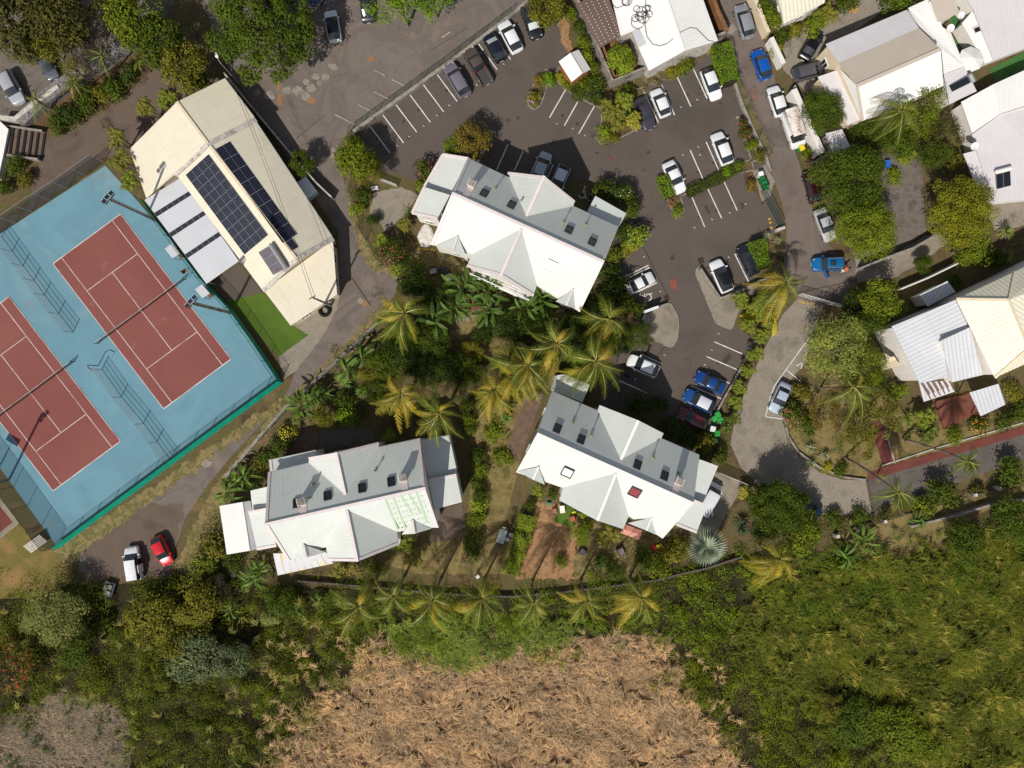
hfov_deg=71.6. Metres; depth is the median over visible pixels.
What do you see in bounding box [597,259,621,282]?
shrub
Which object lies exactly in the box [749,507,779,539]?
tree
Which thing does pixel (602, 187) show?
shrub
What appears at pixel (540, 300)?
banana plant
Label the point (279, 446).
shrub
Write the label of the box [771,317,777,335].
tarpaulin heap
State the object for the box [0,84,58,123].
parapet
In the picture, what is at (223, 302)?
court fence
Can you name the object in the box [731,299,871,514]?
concrete drive
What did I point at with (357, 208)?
shrub
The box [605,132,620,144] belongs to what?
shrub
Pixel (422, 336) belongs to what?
tree
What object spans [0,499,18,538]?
concrete pad
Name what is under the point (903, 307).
clump palm
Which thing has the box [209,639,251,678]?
tree
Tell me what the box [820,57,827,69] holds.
window
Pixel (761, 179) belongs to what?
wheelie bin
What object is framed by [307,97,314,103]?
road patch
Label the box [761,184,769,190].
wheelie bin
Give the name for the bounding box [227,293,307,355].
green turf
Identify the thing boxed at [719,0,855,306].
lane
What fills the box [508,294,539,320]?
banana plant
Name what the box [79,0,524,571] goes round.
road
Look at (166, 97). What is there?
clump palm
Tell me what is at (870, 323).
tree
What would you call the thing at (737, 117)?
kerb
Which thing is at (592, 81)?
shrub
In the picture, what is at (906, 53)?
house
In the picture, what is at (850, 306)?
tree
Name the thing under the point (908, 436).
yucca
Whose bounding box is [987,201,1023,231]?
yard slab
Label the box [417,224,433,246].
rock heap
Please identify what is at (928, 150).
garden undergrowth
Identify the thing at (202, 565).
shrub
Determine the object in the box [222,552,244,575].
shrub
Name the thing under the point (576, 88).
shrub
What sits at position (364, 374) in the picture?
tree
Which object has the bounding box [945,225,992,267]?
tree
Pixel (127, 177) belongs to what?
clump palm
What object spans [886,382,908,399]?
shrub
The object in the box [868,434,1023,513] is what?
asphalt drive
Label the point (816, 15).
clump palm
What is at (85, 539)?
dirt verge
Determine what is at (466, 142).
tree
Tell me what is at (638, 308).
shrub
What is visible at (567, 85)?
shrub
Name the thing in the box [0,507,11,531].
red slab
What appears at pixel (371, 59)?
road patch
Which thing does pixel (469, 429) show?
shrub
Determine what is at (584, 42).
shrub
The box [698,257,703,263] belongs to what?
drain grate
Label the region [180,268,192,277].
umpire chair
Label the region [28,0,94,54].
tree
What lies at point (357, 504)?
apartment building
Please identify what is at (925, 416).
shrub
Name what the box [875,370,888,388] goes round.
shrub
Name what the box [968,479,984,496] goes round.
shrub
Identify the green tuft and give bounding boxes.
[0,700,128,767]
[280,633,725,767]
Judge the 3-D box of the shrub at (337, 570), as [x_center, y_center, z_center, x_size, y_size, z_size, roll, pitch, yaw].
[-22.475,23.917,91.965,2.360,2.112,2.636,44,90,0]
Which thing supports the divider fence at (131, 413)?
on the court surface at (41, 240)
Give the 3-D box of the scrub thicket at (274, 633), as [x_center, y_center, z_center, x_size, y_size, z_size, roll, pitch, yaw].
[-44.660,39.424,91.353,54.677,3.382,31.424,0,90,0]
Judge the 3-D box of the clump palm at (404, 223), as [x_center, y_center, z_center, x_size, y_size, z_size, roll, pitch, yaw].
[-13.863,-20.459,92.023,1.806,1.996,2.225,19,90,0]
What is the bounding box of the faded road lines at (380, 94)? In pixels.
[335,31,450,124]
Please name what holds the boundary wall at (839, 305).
on the lane
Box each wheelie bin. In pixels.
[709,426,715,431]
[710,415,717,421]
[713,411,720,417]
[713,430,719,436]
[718,417,723,423]
[756,171,763,178]
[757,175,765,182]
[759,180,767,186]
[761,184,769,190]
[796,144,804,151]
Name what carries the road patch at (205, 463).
on the road at (397, 50)
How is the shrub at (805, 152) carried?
on the ground at (192, 18)
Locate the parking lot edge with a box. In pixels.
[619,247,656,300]
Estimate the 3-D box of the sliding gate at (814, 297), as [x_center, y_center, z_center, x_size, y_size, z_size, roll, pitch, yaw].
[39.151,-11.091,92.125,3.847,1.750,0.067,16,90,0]
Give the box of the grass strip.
[737,79,771,156]
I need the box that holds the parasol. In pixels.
[960,46,983,71]
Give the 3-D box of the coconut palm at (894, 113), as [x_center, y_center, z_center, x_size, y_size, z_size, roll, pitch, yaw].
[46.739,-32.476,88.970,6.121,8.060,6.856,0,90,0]
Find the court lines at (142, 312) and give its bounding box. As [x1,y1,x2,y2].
[53,214,230,408]
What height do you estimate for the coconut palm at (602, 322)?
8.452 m
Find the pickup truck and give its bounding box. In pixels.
[463,46,493,87]
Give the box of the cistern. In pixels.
[297,176,318,200]
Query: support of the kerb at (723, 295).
on the parking lot
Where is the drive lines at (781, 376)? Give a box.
[765,336,810,418]
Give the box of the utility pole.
[309,295,331,306]
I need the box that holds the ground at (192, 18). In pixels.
[0,0,1023,767]
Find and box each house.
[0,122,9,179]
[609,0,717,77]
[769,0,824,31]
[810,0,975,129]
[951,71,1023,203]
[952,0,1023,67]
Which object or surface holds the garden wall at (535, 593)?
on the ground at (192, 18)
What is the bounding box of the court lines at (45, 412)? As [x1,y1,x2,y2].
[0,297,120,490]
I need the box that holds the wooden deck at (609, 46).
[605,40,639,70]
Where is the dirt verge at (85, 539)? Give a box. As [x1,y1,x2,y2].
[52,398,282,564]
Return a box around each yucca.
[314,382,334,402]
[339,377,365,397]
[499,413,512,424]
[641,75,657,91]
[656,71,671,86]
[667,199,673,208]
[731,518,749,535]
[762,231,781,244]
[804,442,829,468]
[843,516,851,526]
[899,411,912,424]
[903,422,923,438]
[995,224,1023,262]
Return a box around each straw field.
[0,692,131,767]
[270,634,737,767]
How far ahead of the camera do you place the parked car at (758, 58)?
91.93 m
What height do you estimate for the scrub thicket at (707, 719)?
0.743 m
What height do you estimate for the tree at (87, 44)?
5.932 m
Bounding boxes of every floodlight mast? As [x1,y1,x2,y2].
[0,478,9,482]
[101,190,157,222]
[184,294,230,313]
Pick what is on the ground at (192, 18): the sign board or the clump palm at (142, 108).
the clump palm at (142, 108)
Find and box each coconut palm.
[25,87,53,122]
[62,73,91,100]
[88,46,119,77]
[133,54,151,73]
[329,573,390,641]
[358,572,415,619]
[371,364,427,433]
[372,289,438,352]
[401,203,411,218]
[402,571,458,631]
[413,378,465,447]
[449,571,505,632]
[465,369,519,422]
[485,342,552,403]
[490,340,532,377]
[490,351,532,410]
[509,572,553,627]
[516,317,578,385]
[556,328,623,398]
[557,579,608,624]
[569,292,627,353]
[601,568,668,629]
[736,537,795,588]
[741,261,807,324]
[817,368,880,425]
[844,456,916,515]
[866,91,918,146]
[876,471,885,482]
[901,437,984,480]
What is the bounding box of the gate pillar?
[775,226,784,232]
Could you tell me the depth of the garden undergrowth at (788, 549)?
92.68 m
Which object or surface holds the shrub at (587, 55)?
on the ground at (192, 18)
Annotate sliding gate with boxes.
[762,189,783,227]
[799,293,830,302]
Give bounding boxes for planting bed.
[529,70,547,108]
[555,68,599,105]
[597,88,642,142]
[662,160,752,214]
[738,118,757,160]
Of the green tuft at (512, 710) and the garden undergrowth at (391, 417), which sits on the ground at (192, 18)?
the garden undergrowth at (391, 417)
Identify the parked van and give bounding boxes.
[122,545,144,580]
[703,481,721,517]
[780,106,806,149]
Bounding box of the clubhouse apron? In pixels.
[279,296,339,379]
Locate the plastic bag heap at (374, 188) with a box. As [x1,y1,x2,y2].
[371,186,378,190]
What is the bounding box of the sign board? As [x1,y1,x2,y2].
[643,306,658,313]
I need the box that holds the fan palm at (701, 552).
[687,526,726,566]
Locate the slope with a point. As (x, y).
(43, 119)
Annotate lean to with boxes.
[273,552,335,574]
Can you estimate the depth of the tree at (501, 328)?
89.92 m
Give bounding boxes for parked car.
[0,68,26,106]
[35,50,60,81]
[150,534,174,565]
[310,0,323,5]
[323,10,342,43]
[358,0,374,23]
[443,62,471,99]
[483,31,506,63]
[498,20,522,54]
[520,4,542,40]
[532,151,551,175]
[551,164,570,189]
[626,272,654,294]
[626,354,659,377]
[633,96,655,130]
[649,88,670,118]
[662,160,685,194]
[676,407,708,430]
[682,389,715,413]
[693,371,726,394]
[699,67,722,101]
[708,259,733,293]
[710,131,733,166]
[732,4,755,40]
[736,244,760,276]
[749,49,771,81]
[765,85,786,117]
[768,381,791,413]
[790,60,824,82]
[790,500,822,519]
[797,30,823,62]
[801,170,822,203]
[811,255,844,277]
[812,207,835,242]
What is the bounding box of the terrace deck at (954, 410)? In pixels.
[934,394,977,429]
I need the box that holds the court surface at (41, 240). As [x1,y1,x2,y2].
[0,166,278,543]
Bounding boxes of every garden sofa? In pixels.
[428,266,437,274]
[438,264,449,273]
[444,271,452,280]
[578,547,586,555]
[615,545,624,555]
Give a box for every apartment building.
[248,434,462,561]
[411,153,625,311]
[516,374,717,538]
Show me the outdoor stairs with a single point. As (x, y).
(27, 143)
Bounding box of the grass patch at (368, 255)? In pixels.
[356,233,380,272]
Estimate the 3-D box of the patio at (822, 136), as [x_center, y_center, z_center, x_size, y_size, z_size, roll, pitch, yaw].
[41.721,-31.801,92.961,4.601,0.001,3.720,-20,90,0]
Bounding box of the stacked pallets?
[23,534,46,552]
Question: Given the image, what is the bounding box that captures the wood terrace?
[430,503,464,542]
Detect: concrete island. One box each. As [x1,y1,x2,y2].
[645,304,677,345]
[696,267,767,328]
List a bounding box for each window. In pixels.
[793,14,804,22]
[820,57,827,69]
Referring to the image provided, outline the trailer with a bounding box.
[102,580,116,601]
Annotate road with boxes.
[0,60,221,232]
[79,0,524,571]
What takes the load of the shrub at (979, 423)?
on the lawn at (900, 448)
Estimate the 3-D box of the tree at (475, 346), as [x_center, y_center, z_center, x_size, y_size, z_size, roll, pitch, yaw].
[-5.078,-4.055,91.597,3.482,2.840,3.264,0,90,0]
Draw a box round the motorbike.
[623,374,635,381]
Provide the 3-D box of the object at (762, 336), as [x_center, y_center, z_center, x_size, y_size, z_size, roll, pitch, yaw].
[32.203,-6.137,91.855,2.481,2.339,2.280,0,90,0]
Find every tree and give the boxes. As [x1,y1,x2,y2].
[0,0,50,64]
[0,631,38,696]
[0,661,33,693]
[18,578,88,648]
[21,25,66,65]
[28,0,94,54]
[50,622,95,669]
[57,54,91,84]
[65,24,111,67]
[84,0,116,24]
[101,0,167,52]
[122,590,181,648]
[132,10,187,69]
[154,624,198,665]
[158,38,207,94]
[163,628,226,686]
[169,574,221,636]
[189,67,213,89]
[203,0,317,86]
[203,574,233,606]
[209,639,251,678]
[258,609,280,625]
[262,587,295,618]
[288,148,316,176]
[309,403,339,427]
[332,135,377,184]
[351,151,383,188]
[354,350,382,388]
[359,373,387,402]
[360,0,435,27]
[367,349,400,383]
[374,236,409,266]
[377,337,403,363]
[382,321,407,344]
[390,337,426,377]
[395,255,433,297]
[405,321,433,354]
[408,351,447,389]
[411,280,441,313]
[418,0,453,24]
[418,325,450,358]
[429,281,458,311]
[432,346,467,387]
[442,131,467,155]
[452,119,492,160]
[452,355,484,387]
[459,340,485,361]
[471,321,496,344]
[487,309,521,341]
[508,307,541,344]
[523,0,567,30]
[525,307,555,342]
[533,343,559,371]
[555,309,590,340]
[559,340,588,368]
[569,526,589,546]
[577,321,599,347]
[596,334,614,355]
[606,42,635,76]
[609,333,632,355]
[744,483,781,517]
[748,478,812,541]
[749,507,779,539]
[779,508,823,557]
[800,87,847,136]
[800,311,874,384]
[805,143,889,223]
[807,395,842,432]
[814,694,853,728]
[828,197,899,262]
[829,694,883,748]
[832,420,876,460]
[838,340,890,389]
[841,289,868,315]
[845,299,889,344]
[848,118,884,148]
[853,387,904,440]
[857,277,903,325]
[862,703,920,761]
[877,122,919,159]
[903,104,940,140]
[904,81,948,123]
[910,724,950,766]
[913,254,933,274]
[916,136,952,169]
[921,110,966,148]
[925,174,1000,252]
[943,516,986,561]
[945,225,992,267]
[992,493,1023,541]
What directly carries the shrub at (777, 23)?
on the ground at (192, 18)
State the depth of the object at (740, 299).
91.03 m
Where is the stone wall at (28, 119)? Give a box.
[17,34,142,127]
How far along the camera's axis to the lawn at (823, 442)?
92.97 m
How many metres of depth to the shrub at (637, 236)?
90.73 m
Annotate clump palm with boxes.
[106,148,136,172]
[107,125,131,150]
[120,169,143,191]
[135,96,161,119]
[156,88,178,110]
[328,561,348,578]
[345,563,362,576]
[372,232,389,249]
[382,426,395,441]
[389,260,407,276]
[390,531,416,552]
[398,218,411,232]
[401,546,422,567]
[531,483,546,499]
[577,511,587,518]
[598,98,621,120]
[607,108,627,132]
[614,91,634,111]
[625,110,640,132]
[719,422,732,433]
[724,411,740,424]
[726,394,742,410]
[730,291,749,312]
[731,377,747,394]
[737,484,753,499]
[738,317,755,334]
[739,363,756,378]
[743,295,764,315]
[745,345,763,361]
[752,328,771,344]
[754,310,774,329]
[757,289,770,306]
[810,10,826,26]
[817,0,839,25]
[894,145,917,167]
[894,298,909,317]
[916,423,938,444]
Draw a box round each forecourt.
[319,428,374,449]
[370,187,418,230]
[698,473,744,548]
[782,0,890,101]
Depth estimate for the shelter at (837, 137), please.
90.72 m
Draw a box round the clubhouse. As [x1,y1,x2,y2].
[130,78,339,324]
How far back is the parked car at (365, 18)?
92.02 m
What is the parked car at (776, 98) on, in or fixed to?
on the lane
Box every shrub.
[0,173,14,195]
[4,153,26,176]
[16,170,34,188]
[44,113,68,136]
[51,99,84,128]
[71,82,106,116]
[89,84,113,105]
[98,74,127,101]
[117,61,139,85]
[187,546,220,579]
[194,529,226,560]
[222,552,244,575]
[240,471,263,489]
[249,457,267,474]
[256,446,278,466]
[266,434,293,456]
[277,422,300,444]
[289,414,302,429]
[331,388,357,409]
[333,406,359,427]
[348,135,357,146]
[348,200,364,216]
[352,187,372,204]
[361,557,381,574]
[365,214,379,226]
[410,177,426,192]
[413,158,435,184]
[458,396,475,414]
[459,413,476,425]
[461,544,484,564]
[462,420,476,438]
[463,527,485,548]
[464,473,484,489]
[465,511,486,528]
[468,446,487,465]
[469,495,490,518]
[471,461,490,477]
[471,482,488,503]
[472,388,487,411]
[483,415,511,445]
[489,446,514,468]
[502,393,519,409]
[523,498,536,511]
[525,89,542,106]
[533,73,544,86]
[540,71,557,87]
[546,487,557,499]
[554,71,566,85]
[554,554,568,568]
[561,80,572,91]
[564,6,577,22]
[569,18,586,36]
[569,83,586,101]
[573,77,588,94]
[575,34,591,49]
[578,517,592,530]
[580,47,594,62]
[583,73,606,94]
[584,84,607,106]
[585,292,608,316]
[588,61,600,74]
[590,177,612,199]
[591,285,616,312]
[591,551,614,572]
[594,134,607,146]
[595,124,610,139]
[596,523,624,547]
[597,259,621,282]
[601,272,630,295]
[603,177,628,204]
[604,562,626,581]
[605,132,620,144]
[606,244,627,266]
[610,291,635,319]
[615,82,634,97]
[615,220,635,243]
[617,182,638,203]
[620,241,638,257]
[623,388,649,414]
[624,198,641,218]
[624,224,652,249]
[627,301,647,318]
[631,545,655,571]
[642,551,671,581]
[644,394,669,416]
[658,543,685,567]
[660,415,682,440]
[663,66,676,79]
[668,533,690,558]
[671,205,683,218]
[675,57,695,78]
[678,426,699,449]
[693,432,716,453]
[710,443,732,465]
[721,165,731,177]
[733,159,743,171]
[736,117,747,129]
[738,125,752,140]
[739,311,757,319]
[744,138,758,150]
[745,177,755,191]
[750,148,766,164]
[756,0,777,15]
[763,9,782,30]
[768,43,783,58]
[772,25,790,46]
[777,399,809,432]
[785,21,803,40]
[790,382,812,400]
[791,414,816,438]
[799,146,813,159]
[804,10,828,38]
[819,461,833,475]
[821,508,849,533]
[834,461,849,477]
[836,0,861,15]
[850,503,874,527]
[873,505,893,526]
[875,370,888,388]
[878,0,917,15]
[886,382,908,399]
[887,166,905,185]
[909,406,935,429]
[910,496,939,518]
[922,476,961,511]
[945,273,965,289]
[945,425,965,445]
[946,147,965,171]
[968,415,991,437]
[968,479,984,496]
[982,247,1009,270]
[994,407,1018,432]
[994,455,1023,490]
[1002,379,1023,401]
[1009,398,1023,422]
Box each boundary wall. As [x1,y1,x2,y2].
[223,73,334,199]
[572,0,725,88]
[704,0,728,37]
[733,83,771,171]
[747,0,769,38]
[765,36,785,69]
[785,88,824,157]
[813,123,909,163]
[826,302,843,307]
[856,233,938,269]
[894,262,957,290]
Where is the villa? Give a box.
[875,261,1023,401]
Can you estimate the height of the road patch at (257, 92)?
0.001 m
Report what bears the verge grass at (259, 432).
on the dry verge at (180, 565)
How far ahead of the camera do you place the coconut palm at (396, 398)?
84.87 m
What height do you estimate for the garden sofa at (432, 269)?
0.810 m
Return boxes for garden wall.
[223,322,378,477]
[294,555,742,597]
[783,417,865,480]
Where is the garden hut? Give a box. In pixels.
[559,50,590,87]
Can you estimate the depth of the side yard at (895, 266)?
92.96 m
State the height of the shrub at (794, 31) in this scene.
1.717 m
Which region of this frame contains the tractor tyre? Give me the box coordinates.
[318,305,330,316]
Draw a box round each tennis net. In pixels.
[0,361,74,415]
[94,278,185,343]
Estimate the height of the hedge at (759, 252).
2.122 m
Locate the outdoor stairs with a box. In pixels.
[4,124,45,161]
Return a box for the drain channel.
[866,480,874,514]
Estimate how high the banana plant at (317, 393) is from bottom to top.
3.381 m
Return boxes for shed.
[220,500,256,553]
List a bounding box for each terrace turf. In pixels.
[949,15,961,53]
[989,52,1023,81]
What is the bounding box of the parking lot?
[352,6,781,431]
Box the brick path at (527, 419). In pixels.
[507,393,542,462]
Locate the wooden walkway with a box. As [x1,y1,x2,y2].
[471,284,487,310]
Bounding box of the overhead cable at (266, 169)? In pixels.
[211,29,313,295]
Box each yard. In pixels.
[0,0,173,120]
[211,263,262,301]
[850,152,926,258]
[855,233,946,282]
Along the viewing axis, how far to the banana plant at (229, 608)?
91.41 m
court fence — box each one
[0,486,53,550]
[1,154,103,222]
[42,381,281,551]
[133,195,282,382]
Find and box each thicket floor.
[0,569,361,767]
[298,543,799,663]
[665,636,881,767]
[733,531,1023,767]
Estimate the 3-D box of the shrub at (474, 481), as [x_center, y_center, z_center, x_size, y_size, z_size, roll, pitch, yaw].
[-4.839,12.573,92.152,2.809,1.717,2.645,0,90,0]
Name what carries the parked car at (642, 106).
on the parking lot
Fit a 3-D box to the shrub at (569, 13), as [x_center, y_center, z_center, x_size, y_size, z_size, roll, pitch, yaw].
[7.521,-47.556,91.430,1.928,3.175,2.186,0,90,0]
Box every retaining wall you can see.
[353,0,528,133]
[907,497,1023,527]
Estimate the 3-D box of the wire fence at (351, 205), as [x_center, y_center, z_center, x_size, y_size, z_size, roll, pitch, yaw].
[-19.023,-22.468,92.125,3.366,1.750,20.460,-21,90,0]
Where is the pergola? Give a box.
[576,0,619,47]
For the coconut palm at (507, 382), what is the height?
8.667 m
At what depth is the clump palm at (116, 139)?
88.76 m
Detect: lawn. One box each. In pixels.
[378,398,525,575]
[406,241,452,281]
[432,259,522,359]
[574,519,679,580]
[784,382,903,477]
[839,476,1023,561]
[881,400,1023,467]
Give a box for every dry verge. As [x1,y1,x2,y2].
[173,298,392,577]
[345,138,401,280]
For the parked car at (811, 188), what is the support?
on the lane
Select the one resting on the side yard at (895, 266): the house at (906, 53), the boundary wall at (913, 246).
the boundary wall at (913, 246)
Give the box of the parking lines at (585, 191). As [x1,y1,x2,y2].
[369,44,748,403]
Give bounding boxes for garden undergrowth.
[60,57,149,137]
[186,509,230,573]
[304,274,636,434]
[311,558,719,606]
[580,535,672,584]
[619,404,729,466]
[749,497,834,557]
[874,124,964,184]
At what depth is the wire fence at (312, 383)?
91.48 m
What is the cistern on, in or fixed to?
on the ground at (192, 18)
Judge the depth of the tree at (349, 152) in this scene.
88.10 m
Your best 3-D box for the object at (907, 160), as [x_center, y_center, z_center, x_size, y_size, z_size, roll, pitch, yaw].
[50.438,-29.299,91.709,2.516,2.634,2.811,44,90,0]
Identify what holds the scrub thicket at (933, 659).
on the thicket floor at (872, 659)
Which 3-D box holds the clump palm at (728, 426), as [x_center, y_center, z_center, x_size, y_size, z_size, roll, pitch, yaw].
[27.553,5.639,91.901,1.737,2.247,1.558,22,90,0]
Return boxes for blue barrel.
[885,160,890,167]
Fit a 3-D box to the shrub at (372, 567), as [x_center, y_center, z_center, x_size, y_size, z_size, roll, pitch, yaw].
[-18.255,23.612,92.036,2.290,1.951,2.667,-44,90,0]
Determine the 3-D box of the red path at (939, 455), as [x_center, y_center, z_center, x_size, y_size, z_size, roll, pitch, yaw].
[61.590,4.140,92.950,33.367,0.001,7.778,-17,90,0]
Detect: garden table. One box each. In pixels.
[496,528,506,543]
[559,505,564,512]
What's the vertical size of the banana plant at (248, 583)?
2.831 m
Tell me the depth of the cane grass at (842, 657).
91.84 m
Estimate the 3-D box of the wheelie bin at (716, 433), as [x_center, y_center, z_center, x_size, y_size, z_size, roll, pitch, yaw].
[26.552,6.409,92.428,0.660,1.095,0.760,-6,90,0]
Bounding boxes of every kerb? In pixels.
[528,69,549,110]
[554,67,601,107]
[596,87,643,143]
[644,303,678,347]
[661,159,753,217]
[695,266,768,329]
[736,115,758,161]
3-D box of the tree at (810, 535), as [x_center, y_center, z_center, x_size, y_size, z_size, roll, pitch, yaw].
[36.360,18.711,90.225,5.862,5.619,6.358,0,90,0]
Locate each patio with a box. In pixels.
[266,420,318,457]
[818,127,850,157]
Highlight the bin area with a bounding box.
[753,165,774,200]
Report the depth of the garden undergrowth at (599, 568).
92.77 m
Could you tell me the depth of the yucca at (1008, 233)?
91.80 m
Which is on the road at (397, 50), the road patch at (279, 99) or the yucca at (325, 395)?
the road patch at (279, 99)
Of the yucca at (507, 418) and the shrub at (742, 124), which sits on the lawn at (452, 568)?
the yucca at (507, 418)
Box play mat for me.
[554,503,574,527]
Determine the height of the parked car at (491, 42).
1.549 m
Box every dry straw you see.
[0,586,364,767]
[255,623,392,762]
[658,635,768,767]
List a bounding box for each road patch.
[201,460,211,467]
[253,89,260,95]
[263,91,274,99]
[276,82,280,90]
[276,94,281,104]
[282,87,290,94]
[292,86,303,95]
[301,91,309,100]
[303,79,309,84]
[306,84,315,91]
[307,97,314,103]
[311,73,319,80]
[322,74,329,80]
[328,64,337,69]
[357,297,363,303]
[361,300,368,306]
[367,56,374,61]
[727,23,736,33]
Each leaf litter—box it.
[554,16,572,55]
[743,169,763,203]
[802,153,834,245]
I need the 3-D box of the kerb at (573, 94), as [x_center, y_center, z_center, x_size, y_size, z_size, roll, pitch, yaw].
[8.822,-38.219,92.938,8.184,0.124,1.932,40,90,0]
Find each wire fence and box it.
[257,323,379,440]
[347,130,389,265]
[348,6,511,131]
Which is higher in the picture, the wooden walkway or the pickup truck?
the pickup truck
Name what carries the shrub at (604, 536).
on the ground at (192, 18)
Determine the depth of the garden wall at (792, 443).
92.65 m
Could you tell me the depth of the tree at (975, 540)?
89.64 m
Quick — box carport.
[957,384,1004,415]
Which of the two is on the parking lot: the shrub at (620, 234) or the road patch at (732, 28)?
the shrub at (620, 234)
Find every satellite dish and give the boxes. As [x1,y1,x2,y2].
[947,24,954,32]
[957,12,964,18]
[970,142,978,149]
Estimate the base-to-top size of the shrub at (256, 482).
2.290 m
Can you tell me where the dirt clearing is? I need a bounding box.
[82,502,183,580]
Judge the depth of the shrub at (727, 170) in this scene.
92.06 m
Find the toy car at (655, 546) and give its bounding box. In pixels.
[652,544,661,549]
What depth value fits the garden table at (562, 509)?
92.47 m
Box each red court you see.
[0,297,119,489]
[54,213,229,407]
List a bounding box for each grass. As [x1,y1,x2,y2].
[0,516,74,598]
[184,303,382,567]
[378,610,587,674]
[727,518,1023,767]
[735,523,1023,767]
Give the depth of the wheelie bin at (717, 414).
91.91 m
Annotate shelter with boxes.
[165,244,184,260]
[195,284,215,299]
[820,129,849,157]
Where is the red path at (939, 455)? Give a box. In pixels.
[867,420,1023,479]
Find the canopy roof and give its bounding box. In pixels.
[145,179,241,284]
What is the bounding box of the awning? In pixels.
[621,524,641,538]
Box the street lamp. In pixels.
[215,52,239,84]
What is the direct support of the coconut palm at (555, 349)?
on the ground at (192, 18)
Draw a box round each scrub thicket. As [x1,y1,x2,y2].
[0,567,376,767]
[280,632,375,761]
[310,544,807,675]
[649,629,887,767]
[682,659,746,755]
[730,533,1023,767]
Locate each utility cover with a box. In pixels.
[670,279,676,289]
[750,87,757,101]
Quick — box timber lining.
[600,46,626,78]
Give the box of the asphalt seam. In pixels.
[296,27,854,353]
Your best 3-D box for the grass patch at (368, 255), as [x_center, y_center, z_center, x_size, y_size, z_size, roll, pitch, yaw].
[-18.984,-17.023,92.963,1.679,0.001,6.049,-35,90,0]
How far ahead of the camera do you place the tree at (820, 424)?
90.98 m
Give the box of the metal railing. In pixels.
[832,482,1022,538]
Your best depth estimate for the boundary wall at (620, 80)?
91.53 m
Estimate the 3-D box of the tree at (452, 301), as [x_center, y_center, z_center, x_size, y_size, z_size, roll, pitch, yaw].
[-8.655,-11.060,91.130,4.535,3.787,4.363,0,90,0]
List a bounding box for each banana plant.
[213,477,245,504]
[220,601,244,619]
[223,469,247,492]
[230,462,264,488]
[237,560,268,591]
[246,558,271,583]
[284,389,315,419]
[287,600,306,618]
[299,385,323,411]
[308,591,330,609]
[334,352,365,384]
[349,342,378,369]
[412,300,458,342]
[437,289,472,324]
[441,265,481,304]
[467,275,509,308]
[468,274,489,292]
[470,291,504,327]
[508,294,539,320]
[518,287,558,320]
[832,542,859,569]
[846,523,880,555]
[904,508,928,529]
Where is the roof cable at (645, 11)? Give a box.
[611,0,713,45]
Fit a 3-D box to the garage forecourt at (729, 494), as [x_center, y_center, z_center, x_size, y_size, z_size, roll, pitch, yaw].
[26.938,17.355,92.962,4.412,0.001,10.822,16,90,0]
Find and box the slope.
[30,47,162,135]
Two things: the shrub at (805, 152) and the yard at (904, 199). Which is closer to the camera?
the shrub at (805, 152)
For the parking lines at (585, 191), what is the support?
on the parking lot
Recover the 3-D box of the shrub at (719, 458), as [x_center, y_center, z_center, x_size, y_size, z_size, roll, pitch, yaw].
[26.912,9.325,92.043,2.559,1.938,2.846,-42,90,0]
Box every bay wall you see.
[698,268,767,299]
[713,340,755,415]
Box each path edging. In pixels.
[882,422,1022,465]
[885,430,895,462]
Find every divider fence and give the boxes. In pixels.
[0,236,72,332]
[93,369,169,461]
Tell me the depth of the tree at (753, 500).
89.12 m
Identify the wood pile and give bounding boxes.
[916,138,926,150]
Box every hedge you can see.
[502,512,537,576]
[655,174,676,200]
[685,160,743,197]
[709,41,739,88]
[747,238,772,269]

